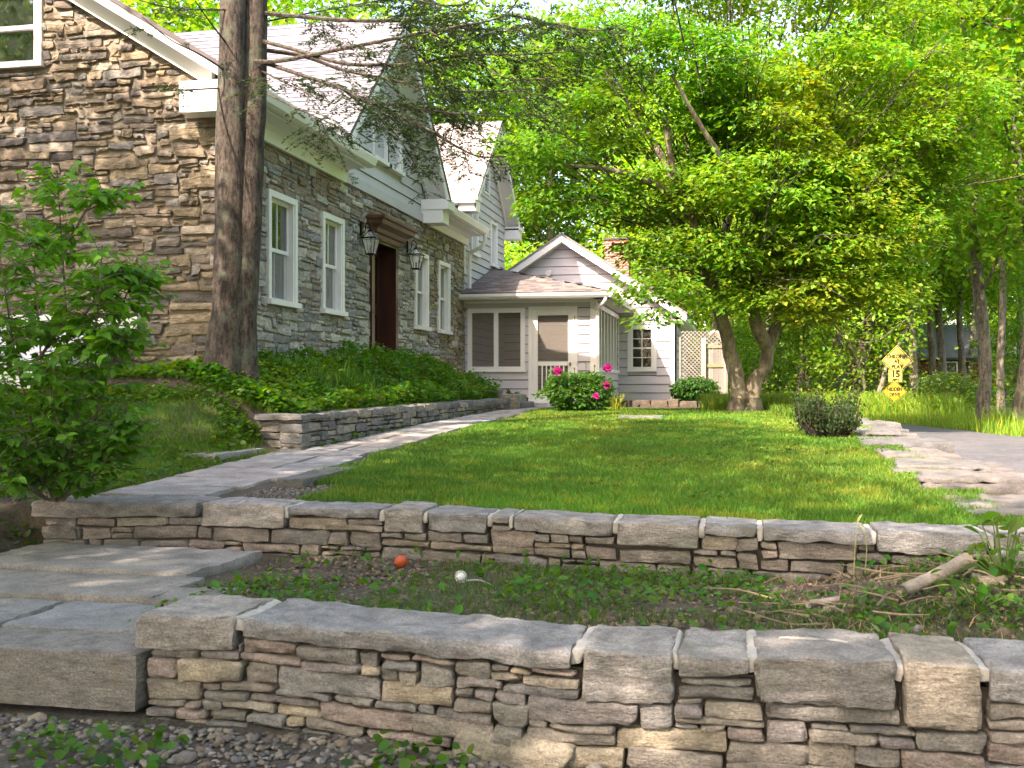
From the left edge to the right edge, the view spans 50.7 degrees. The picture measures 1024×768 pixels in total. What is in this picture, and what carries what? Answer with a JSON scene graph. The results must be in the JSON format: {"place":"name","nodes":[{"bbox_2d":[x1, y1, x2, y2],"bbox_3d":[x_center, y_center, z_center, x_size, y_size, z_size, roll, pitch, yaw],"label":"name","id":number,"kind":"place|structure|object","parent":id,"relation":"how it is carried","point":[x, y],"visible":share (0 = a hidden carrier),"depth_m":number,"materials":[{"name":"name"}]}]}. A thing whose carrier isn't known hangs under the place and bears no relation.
{"place":"outdoors","nodes":[
{"label":"outdoors","id":0,"kind":"place"},
{"bbox_2d":[0,370,293,472],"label":"bank grass","id":1,"kind":"structure","parent":0,"point":[165,414],"depth_m":10.72,"materials":[{"name":"plant"}]},
{"bbox_2d":[0,703,625,767],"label":"gravel","id":2,"kind":"structure","parent":0,"point":[136,718],"depth_m":4.14,"materials":[{"name":"gravel"}]},
{"bbox_2d":[0,482,1023,767],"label":"pebbles","id":3,"kind":"object","parent":2,"relation":"on","point":[216,738],"visible":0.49,"depth_m":4.32,"materials":[{"name":"gravel"}]},
{"bbox_2d":[7,542,1023,767],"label":"weeds","id":4,"kind":"object","parent":2,"relation":"on","point":[153,760],"visible":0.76,"depth_m":5.01,"materials":[{"name":"green plant"}]},
{"bbox_2d":[96,406,554,495],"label":"path","id":5,"kind":"structure","parent":0,"point":[223,478],"depth_m":9.74,"materials":[{"name":"stone"}]},
{"bbox_2d":[0,375,1023,704],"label":"garden soil","id":6,"kind":"structure","parent":0,"point":[18,513],"depth_m":5.72,"materials":[{"name":"soil"}]},
{"bbox_2d":[0,313,140,388],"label":"cellar hatch","id":7,"kind":"object","parent":6,"relation":"on","point":[36,349],"visible":0.14,"depth_m":12.26,"materials":[{"name":"white paint"}]},
{"bbox_2d":[0,161,178,501],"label":"lilac shrub","id":8,"kind":"object","parent":6,"relation":"on","point":[107,283],"visible":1,"depth_m":6.74,"materials":[{"name":"green plant"}]},
{"bbox_2d":[0,542,261,711],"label":"stone landing","id":9,"kind":"object","parent":6,"relation":"on","point":[67,629],"visible":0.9,"depth_m":5.20,"materials":[{"name":"stone"}]},
{"bbox_2d":[0,343,438,496],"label":"rough grass","id":10,"kind":"structure","parent":6,"relation":"on","point":[169,473],"depth_m":10.34,"materials":[{"name":"plant"}]},
{"bbox_2d":[180,448,263,460],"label":"paving slab","id":11,"kind":"structure","parent":6,"relation":"on","point":[228,454],"depth_m":10.11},
{"bbox_2d":[0,0,489,375],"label":"stone house","id":12,"kind":"structure","parent":6,"relation":"on","point":[78,78],"depth_m":13.37,"materials":[{"name":"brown stone"}]},
{"bbox_2d":[0,0,45,69],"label":"window","id":13,"kind":"structure","parent":12,"relation":"in","point":[21,31],"depth_m":13.40,"materials":[{"name":"white paint"}]},
{"bbox_2d":[266,188,301,308],"bbox_3d":[-3.152,-1.805,14.614,0.240,1.510,1.010,0,0,12],"label":"window","id":14,"kind":"structure","parent":12,"relation":"in","point":[281,209],"depth_m":14.81,"materials":[{"name":"white paint"}]},
{"bbox_2d":[319,211,347,316],"bbox_3d":[-2.773,-1.805,16.450,0.240,1.510,0.960,0,0,12],"label":"window","id":15,"kind":"structure","parent":12,"relation":"in","point":[332,231],"depth_m":16.67,"materials":[{"name":"white paint"}]},
{"bbox_2d":[360,221,380,255],"bbox_3d":[-2.311,-2.373,17.580,0.308,0.549,0.276,0,0,12],"label":"wall lantern","id":16,"kind":"object","parent":12,"relation":"attached to","point":[362,232],"depth_m":17.56,"materials":[{"name":"black metal"}]},
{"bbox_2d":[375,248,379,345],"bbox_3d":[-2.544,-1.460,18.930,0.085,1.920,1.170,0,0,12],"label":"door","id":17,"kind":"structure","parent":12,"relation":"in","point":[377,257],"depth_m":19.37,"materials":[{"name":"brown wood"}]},
{"bbox_2d":[370,100,389,166],"bbox_3d":[-2.322,-4.350,18.631,0.240,1.100,0.915,0,0,12],"label":"window","id":18,"kind":"structure","parent":12,"relation":"in","point":[384,162],"depth_m":18.69,"materials":[{"name":"white paint"}]},
{"bbox_2d":[384,106,405,176],"bbox_3d":[-2.162,-4.350,19.410,0.240,1.100,0.915,0,0,12],"label":"window","id":19,"kind":"structure","parent":12,"relation":"in","point":[398,171],"depth_m":19.72,"materials":[{"name":"white paint"}]},
{"bbox_2d":[407,240,424,269],"bbox_3d":[-1.795,-2.404,20.077,0.308,0.549,0.276,0,0,12],"label":"wall lantern","id":20,"kind":"object","parent":12,"relation":"attached to","point":[413,253],"depth_m":20.07,"materials":[{"name":"black metal"}]},
{"bbox_2d":[413,250,431,330],"bbox_3d":[-1.813,-1.805,21.102,0.240,1.510,0.960,0,0,12],"label":"window","id":21,"kind":"structure","parent":12,"relation":"in","point":[421,307],"depth_m":21.40,"materials":[{"name":"white paint"}]},
{"bbox_2d":[437,260,452,334],"bbox_3d":[-1.479,-1.805,22.718,0.240,1.510,0.960,0,0,12],"label":"window","id":22,"kind":"structure","parent":12,"relation":"in","point":[444,269],"depth_m":23.02,"materials":[{"name":"white paint"}]},
{"bbox_2d":[0,338,501,548],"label":"ground cover","id":23,"kind":"object","parent":6,"relation":"on","point":[451,384],"visible":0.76,"depth_m":12.63,"materials":[{"name":"green plant"}]},
{"bbox_2d":[300,359,338,403],"bbox_3d":[-2.349,-0.044,12.860,0.525,0.601,0.466,0,0,12],"label":"iris clump","id":24,"kind":"object","parent":6,"relation":"on","point":[320,375],"visible":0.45,"depth_m":12.80,"materials":[{"name":"green plant"}]},
{"bbox_2d":[277,465,362,488],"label":"gravel","id":25,"kind":"structure","parent":6,"relation":"on","point":[305,480],"depth_m":8.35,"materials":[{"name":"gravel"}]},
{"bbox_2d":[326,353,356,401],"bbox_3d":[-2.142,-0.072,13.602,0.444,0.652,0.596,0,0,33],"label":"iris clump","id":26,"kind":"object","parent":6,"relation":"on","point":[344,379],"visible":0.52,"depth_m":13.61,"materials":[{"name":"green plant"}]},
{"bbox_2d":[350,361,375,399],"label":"iris clump","id":27,"kind":"object","parent":6,"relation":"on","point":[365,378],"visible":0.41,"depth_m":14.38,"materials":[{"name":"green plant"}]},
{"bbox_2d":[254,398,510,449],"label":"retaining wall","id":28,"kind":"structure","parent":6,"relation":"on","point":[293,431],"depth_m":12.37,"materials":[{"name":"stone"}]},
{"bbox_2d":[118,0,665,385],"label":"hemlock tree","id":29,"kind":"object","parent":6,"relation":"on","point":[243,85],"visible":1,"depth_m":11.46,"materials":[{"name":"green plant"}]},
{"bbox_2d":[487,388,533,408],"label":"stone steps","id":30,"kind":"structure","parent":6,"relation":"on","point":[519,401],"depth_m":21.14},
{"bbox_2d":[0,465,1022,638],"bbox_3d":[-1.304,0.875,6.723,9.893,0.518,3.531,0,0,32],"label":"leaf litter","id":31,"kind":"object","parent":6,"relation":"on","point":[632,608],"visible":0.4,"depth_m":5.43,"materials":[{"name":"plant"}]},
{"bbox_2d":[31,494,1023,579],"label":"retaining wall","id":32,"kind":"structure","parent":6,"relation":"on","point":[281,527],"depth_m":6.54,"materials":[{"name":"stone"}]},
{"bbox_2d":[135,594,1023,767],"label":"retaining wall","id":33,"kind":"structure","parent":6,"relation":"on","point":[514,693],"depth_m":3.87,"materials":[{"name":"stone"}]},
{"bbox_2d":[605,398,700,406],"bbox_3d":[3.610,0.487,24.837,2.950,0.312,0.351,0,0,12],"label":"stone edging","id":34,"kind":"object","parent":6,"relation":"on","point":[654,403],"visible":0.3,"depth_m":24.76,"materials":[{"name":"stone"}]},
{"bbox_2d":[805,596,839,607],"bbox_3d":[1.374,0.963,4.785,0.169,0.045,0.052,0,0,-20],"label":"log","id":35,"kind":"object","parent":6,"relation":"on","point":[834,599],"visible":0.84,"depth_m":4.78,"materials":[{"name":"brown wood"}]},
{"bbox_2d":[705,548,1023,641],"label":"brush debris","id":36,"kind":"object","parent":6,"relation":"on","point":[889,577],"visible":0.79,"depth_m":4.86,"materials":[{"name":"brown wood"}]},
{"bbox_2d":[860,420,901,427],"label":"edging slab","id":37,"kind":"structure","parent":6,"relation":"on","point":[881,423],"depth_m":14.23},
{"bbox_2d":[857,426,908,432],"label":"edging slab","id":38,"kind":"structure","parent":6,"relation":"on","point":[894,429],"depth_m":13.31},
{"bbox_2d":[853,429,920,437],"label":"edging slab","id":39,"kind":"structure","parent":6,"relation":"on","point":[877,433],"depth_m":12.28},
{"bbox_2d":[857,616,930,639],"bbox_3d":[1.525,1.024,4.365,0.245,0.148,0.232,0,0,-33],"label":"broadleaf weed","id":40,"kind":"object","parent":6,"relation":"on","point":[877,620],"visible":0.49,"depth_m":4.39,"materials":[{"name":"green plant"}]},
{"bbox_2d":[858,436,954,452],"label":"edging slab","id":41,"kind":"structure","parent":6,"relation":"on","point":[942,445],"depth_m":11.16,"materials":[{"name":"stone"}]},
{"bbox_2d":[874,447,961,459],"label":"edging slab","id":42,"kind":"structure","parent":6,"relation":"on","point":[929,453],"depth_m":10.05,"materials":[{"name":"stone"}]},
{"bbox_2d":[896,553,973,596],"bbox_3d":[1.976,0.889,5.055,0.530,0.155,0.078,0,0,-34],"label":"log","id":43,"kind":"object","parent":6,"relation":"on","point":[955,565],"visible":0.89,"depth_m":5.02,"materials":[{"name":"brown wood"}]},
{"bbox_2d":[887,458,1023,473],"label":"edging slab","id":44,"kind":"structure","parent":6,"relation":"on","point":[953,465],"depth_m":8.90,"materials":[{"name":"stone"}]},
{"bbox_2d":[913,470,1023,494],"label":"edging slab","id":45,"kind":"structure","parent":6,"relation":"on","point":[1006,483],"depth_m":7.86,"materials":[{"name":"stone"}]},
{"bbox_2d":[946,578,1014,610],"bbox_3d":[2.029,0.915,4.679,0.246,0.146,0.260,0,0,-42],"label":"broadleaf weed","id":46,"kind":"object","parent":6,"relation":"on","point":[982,591],"visible":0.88,"depth_m":4.67,"materials":[{"name":"green plant"}]},
{"bbox_2d":[938,493,1023,517],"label":"edging slab","id":47,"kind":"structure","parent":6,"relation":"on","point":[1013,504],"depth_m":6.96,"materials":[{"name":"stone"}]},
{"bbox_2d":[971,573,1007,587],"bbox_3d":[2.211,0.919,4.998,0.154,0.083,0.126,0,0,12],"label":"fieldstone","id":48,"kind":"object","parent":6,"relation":"on","point":[1002,578],"visible":0.54,"depth_m":4.96,"materials":[{"name":"stone"}]},
{"bbox_2d":[961,511,1023,577],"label":"broadleaf weed","id":49,"kind":"object","parent":6,"relation":"on","point":[1012,526],"visible":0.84,"depth_m":5.01,"materials":[{"name":"green plant"}]},
{"bbox_2d":[129,0,1012,327],"label":"sky","id":50,"kind":"structure","parent":0,"point":[534,3],"materials":[{"name":"white"}]},
{"bbox_2d":[295,407,1023,526],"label":"lawn","id":51,"kind":"structure","parent":0,"point":[670,474],"depth_m":8.82,"materials":[{"name":"plant"}]},
{"bbox_2d":[531,362,617,410],"bbox_3d":[1.125,0.116,19.390,1.593,0.998,1.362,0,0,12],"label":"peony bush","id":52,"kind":"object","parent":51,"relation":"on","point":[555,388],"visible":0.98,"depth_m":19.11,"materials":[{"name":"green plant"}]},
{"bbox_2d":[464,0,1023,411],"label":"magnolia tree","id":53,"kind":"object","parent":51,"relation":"on","point":[855,178],"visible":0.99,"depth_m":17.73,"materials":[{"name":"green plant"}]},
{"bbox_2d":[789,384,867,437],"bbox_3d":[3.616,0.311,12.408,0.868,0.632,0.817,0,0,12],"label":"yew shrub","id":54,"kind":"object","parent":51,"relation":"on","point":[836,421],"visible":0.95,"depth_m":12.27,"materials":[{"name":"green plant"}]},
{"bbox_2d":[701,330,727,394],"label":"wooden gate","id":55,"kind":"structure","parent":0,"point":[705,365],"depth_m":27.10,"materials":[{"name":"wood"}]},
{"bbox_2d":[678,377,1023,436],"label":"forest floor","id":56,"kind":"structure","parent":0,"point":[867,385],"depth_m":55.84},
{"bbox_2d":[119,0,218,32],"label":"ash tree","id":57,"kind":"object","parent":56,"relation":"on","point":[167,27],"visible":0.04,"depth_m":39.73,"materials":[{"name":"green plant"}]},
{"bbox_2d":[120,0,295,32],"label":"beech tree","id":58,"kind":"object","parent":56,"relation":"on","point":[160,21],"visible":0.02,"depth_m":38.59,"materials":[{"name":"green plant"}]},
{"bbox_2d":[134,0,392,32],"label":"maple tree","id":59,"kind":"object","parent":56,"relation":"on","point":[309,4],"visible":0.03,"depth_m":40.02,"materials":[{"name":"green plant"}]},
{"bbox_2d":[271,3,496,123],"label":"beech tree","id":60,"kind":"object","parent":56,"relation":"on","point":[467,78],"visible":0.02,"depth_m":42.85,"materials":[{"name":"green plant"}]},
{"bbox_2d":[312,0,575,245],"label":"maple tree","id":61,"kind":"object","parent":56,"relation":"on","point":[513,127],"visible":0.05,"depth_m":43.70,"materials":[{"name":"green plant"}]},
{"bbox_2d":[435,121,522,372],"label":"siding wing","id":62,"kind":"structure","parent":56,"relation":"on","point":[488,204],"depth_m":26.28,"materials":[{"name":"wood"}]},
{"bbox_2d":[489,220,499,268],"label":"window","id":63,"kind":"structure","parent":62,"relation":"in","point":[494,265],"depth_m":27.65,"materials":[{"name":"white paint"}]},
{"bbox_2d":[504,232,538,269],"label":"sapling","id":64,"kind":"object","parent":56,"relation":"on","point":[507,249],"visible":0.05,"depth_m":35.45,"materials":[{"name":"green plant"}]},
{"bbox_2d":[424,0,658,251],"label":"oak tree","id":65,"kind":"object","parent":56,"relation":"on","point":[550,233],"visible":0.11,"depth_m":42.62,"materials":[{"name":"green plant"}]},
{"bbox_2d":[458,268,635,406],"bbox_3d":[1.040,-1.159,26.236,3.472,3.517,5.370,0,0,12],"label":"screened porch","id":66,"kind":"object","parent":56,"relation":"on","point":[525,333],"visible":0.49,"depth_m":24.16,"materials":[{"name":"grey"}]},
{"bbox_2d":[466,308,525,371],"bbox_3d":[-0.352,-0.985,24.318,1.380,1.430,0.130,0,0,12],"label":"screen window","id":67,"kind":"structure","parent":66,"relation":"in","point":[495,336],"depth_m":24.30,"materials":[{"name":"white paint"}]},
{"bbox_2d":[533,310,572,402],"bbox_3d":[0.907,-0.610,24.038,0.894,2.060,0.090,0,0,12],"label":"screen door","id":68,"kind":"structure","parent":66,"relation":"in","point":[552,329],"depth_m":24.09,"materials":[{"name":"white paint"}]},
{"bbox_2d":[504,124,599,261],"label":"beech tree","id":69,"kind":"object","parent":56,"relation":"on","point":[532,243],"depth_m":47.91,"materials":[{"name":"green plant"}]},
{"bbox_2d":[500,31,694,272],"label":"maple tree","id":70,"kind":"object","parent":56,"relation":"on","point":[582,221],"visible":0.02,"depth_m":48.38,"materials":[{"name":"green plant"}]},
{"bbox_2d":[508,233,697,400],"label":"siding cottage","id":71,"kind":"structure","parent":56,"relation":"on","point":[650,372],"depth_m":28.54,"materials":[{"name":"white paint"}]},
{"bbox_2d":[627,325,656,371],"bbox_3d":[3.429,-0.940,28.490,0.760,1.220,0.090,0,0,12],"label":"window","id":72,"kind":"structure","parent":71,"relation":"in","point":[637,361],"depth_m":28.49,"materials":[{"name":"white paint"}]},
{"bbox_2d":[596,253,705,374],"bbox_3d":[4.350,-1.650,36.875,5.549,6.166,4.912,0,0,27],"label":"sapling","id":73,"kind":"object","parent":56,"relation":"on","point":[688,304],"visible":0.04,"depth_m":36.17,"materials":[{"name":"green plant"}]},
{"bbox_2d":[574,47,798,375],"bbox_3d":[6.075,-4.861,35.785,8.561,12.444,8.609,0,0,2],"label":"beech tree","id":74,"kind":"object","parent":56,"relation":"on","point":[602,235],"visible":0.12,"depth_m":35.26,"materials":[{"name":"green plant"}]},
{"bbox_2d":[669,376,721,402],"bbox_3d":[4.497,0.173,26.504,1.330,0.730,1.058,0,0,12],"label":"fern bush","id":75,"kind":"object","parent":56,"relation":"on","point":[679,391],"visible":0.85,"depth_m":26.28,"materials":[{"name":"green plant"}]},
{"bbox_2d":[679,331,723,403],"bbox_3d":[4.827,-0.427,27.507,1.137,1.854,0.070,0,0,12],"label":"lattice fence","id":76,"kind":"object","parent":56,"relation":"on","point":[680,355],"visible":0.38,"depth_m":27.54,"materials":[{"name":"wood"}]},
{"bbox_2d":[658,6,821,392],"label":"ash tree","id":77,"kind":"object","parent":56,"relation":"on","point":[745,26],"visible":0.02,"depth_m":47.37,"materials":[{"name":"green plant"}]},
{"bbox_2d":[697,313,801,389],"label":"sapling","id":78,"kind":"object","parent":56,"relation":"on","point":[751,338],"visible":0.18,"depth_m":53.18,"materials":[{"name":"green plant"}]},
{"bbox_2d":[509,224,1023,379],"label":"woods","id":79,"kind":"object","parent":56,"relation":"on","point":[707,326],"depth_m":75.28,"materials":[{"name":"green plant"}]},
{"bbox_2d":[711,309,848,393],"bbox_3d":[10.077,-0.927,40.621,5.238,4.498,4.872,0,0,32],"label":"sapling","id":80,"kind":"object","parent":56,"relation":"on","point":[780,344],"visible":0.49,"depth_m":39.97,"materials":[{"name":"green plant"}]},
{"bbox_2d":[776,328,831,389],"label":"sapling","id":81,"kind":"object","parent":56,"relation":"on","point":[817,374],"visible":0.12,"depth_m":55.27,"materials":[{"name":"green plant"}]},
{"bbox_2d":[710,66,902,393],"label":"oak tree","id":82,"kind":"object","parent":56,"relation":"on","point":[838,343],"depth_m":42.85,"materials":[{"name":"green plant"}]},
{"bbox_2d":[714,85,919,391],"bbox_3d":[11.322,-5.052,40.021,8.609,12.444,8.561,0,0,35],"label":"beech tree","id":83,"kind":"object","parent":56,"relation":"on","point":[805,358],"visible":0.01,"depth_m":39.89,"materials":[{"name":"green plant"}]},
{"bbox_2d":[699,338,1017,413],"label":"undergrowth","id":84,"kind":"object","parent":56,"relation":"on","point":[993,396],"visible":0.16,"depth_m":35.62,"materials":[{"name":"green plant"}]},
{"bbox_2d":[781,240,944,394],"bbox_3d":[11.759,-2.053,37.336,5.893,6.548,5.216,0,0,15],"label":"sapling","id":85,"kind":"object","parent":56,"relation":"on","point":[832,357],"visible":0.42,"depth_m":36.69,"materials":[{"name":"green plant"}]},
{"bbox_2d":[803,147,948,393],"bbox_3d":[13.054,-4.347,37.989,6.766,11.098,6.409,0,0,-35],"label":"leaning tree","id":86,"kind":"object","parent":56,"relation":"on","point":[864,367],"visible":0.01,"depth_m":38.36,"materials":[{"name":"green plant"}]},
{"bbox_2d":[818,253,966,389],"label":"beech tree","id":87,"kind":"object","parent":56,"relation":"on","point":[875,328],"visible":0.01,"depth_m":51.80,"materials":[{"name":"green plant"}]},
{"bbox_2d":[780,2,1012,391],"bbox_3d":[13.616,-7.804,36.870,10.053,17.948,10.023,0,0,-43],"label":"ash tree","id":88,"kind":"object","parent":56,"relation":"on","point":[914,369],"visible":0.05,"depth_m":37.03,"materials":[{"name":"green plant"}]},
{"bbox_2d":[882,345,912,400],"bbox_3d":[10.687,0.069,30.050,0.884,2.302,0.126,0,0,-3],"label":"road sign","id":89,"kind":"object","parent":56,"relation":"on","point":[897,360],"visible":1,"depth_m":29.99,"materials":[{"name":"metal"}]},
{"bbox_2d":[876,298,920,393],"bbox_3d":[13.132,-1.085,36.907,3.161,4.264,0.238,0,0,-38],"label":"leaning tree","id":90,"kind":"object","parent":56,"relation":"on","point":[880,386],"visible":0.39,"depth_m":36.44,"materials":[{"name":"brown plant"}]},
{"bbox_2d":[774,0,1023,424],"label":"maple tree","id":91,"kind":"object","parent":56,"relation":"on","point":[983,397],"visible":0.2,"depth_m":22.73,"materials":[{"name":"green plant"}]},
{"bbox_2d":[866,317,935,388],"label":"sapling","id":92,"kind":"object","parent":56,"relation":"on","point":[918,352],"visible":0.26,"depth_m":51.99,"materials":[{"name":"green plant"}]},
{"bbox_2d":[838,72,965,389],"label":"ash tree","id":93,"kind":"object","parent":56,"relation":"on","point":[885,348],"visible":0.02,"depth_m":44.68,"materials":[{"name":"green plant"}]},
{"bbox_2d":[795,0,1023,422],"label":"ash tree","id":94,"kind":"object","parent":56,"relation":"on","point":[1018,400],"visible":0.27,"depth_m":21.92,"materials":[{"name":"green plant"}]},
{"bbox_2d":[869,172,1012,395],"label":"ash tree","id":95,"kind":"object","parent":56,"relation":"on","point":[931,347],"visible":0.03,"depth_m":41.83,"materials":[{"name":"green plant"}]},
{"bbox_2d":[867,325,1016,383],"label":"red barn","id":96,"kind":"structure","parent":56,"relation":"on","point":[950,338],"depth_m":62.52,"materials":[{"name":"white paint"}]},
{"bbox_2d":[907,370,977,410],"bbox_3d":[12.498,0.425,30.990,1.879,1.648,1.820,0,0,41],"label":"rose bush","id":97,"kind":"object","parent":56,"relation":"on","point":[940,382],"visible":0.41,"depth_m":30.75,"materials":[{"name":"green plant"}]},
{"bbox_2d":[868,0,1023,274],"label":"maple tree","id":98,"kind":"object","parent":56,"relation":"on","point":[1021,264],"visible":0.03,"depth_m":30.15,"materials":[{"name":"green plant"}]},
{"bbox_2d":[942,293,975,383],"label":"ash tree","id":99,"kind":"object","parent":56,"relation":"on","point":[969,367],"visible":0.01,"depth_m":61.79,"materials":[{"name":"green plant"}]},
{"bbox_2d":[903,221,1019,393],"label":"maple tree","id":100,"kind":"object","parent":56,"relation":"on","point":[939,321],"visible":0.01,"depth_m":47.90,"materials":[{"name":"green plant"}]},
{"bbox_2d":[913,10,1023,408],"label":"ash tree","id":101,"kind":"object","parent":56,"relation":"on","point":[1003,288],"visible":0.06,"depth_m":33.76,"materials":[{"name":"green plant"}]},
{"bbox_2d":[915,42,1023,406],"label":"ash tree","id":102,"kind":"object","parent":56,"relation":"on","point":[993,286],"visible":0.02,"depth_m":39.86,"materials":[{"name":"green plant"}]},
{"bbox_2d":[917,51,1023,394],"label":"ash tree","id":103,"kind":"object","parent":56,"relation":"on","point":[958,305],"depth_m":44.06,"materials":[{"name":"green plant"}]},
{"bbox_2d":[925,301,1016,330],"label":"sapling","id":104,"kind":"object","parent":56,"relation":"on","point":[1013,308],"visible":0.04,"depth_m":65.14,"materials":[{"name":"green plant"}]},
{"bbox_2d":[926,221,1023,372],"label":"beech tree","id":105,"kind":"object","parent":56,"relation":"on","point":[992,303],"visible":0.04,"depth_m":50.23,"materials":[{"name":"green plant"}]},
{"bbox_2d":[964,307,1016,373],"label":"sapling","id":106,"kind":"object","parent":56,"relation":"on","point":[990,324],"visible":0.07,"depth_m":58.52,"materials":[{"name":"green plant"}]},
{"bbox_2d":[970,296,1023,402],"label":"sapling","id":107,"kind":"object","parent":56,"relation":"on","point":[1013,330],"visible":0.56,"depth_m":38.00,"materials":[{"name":"green plant"}]},
{"bbox_2d":[989,321,1017,390],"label":"sapling","id":108,"kind":"object","parent":56,"relation":"on","point":[1006,344],"visible":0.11,"depth_m":51.55,"materials":[{"name":"green plant"}]},
{"bbox_2d":[901,424,1023,471],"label":"road","id":109,"kind":"structure","parent":0,"point":[1005,450],"depth_m":14.84,"materials":[{"name":"asphalt"}]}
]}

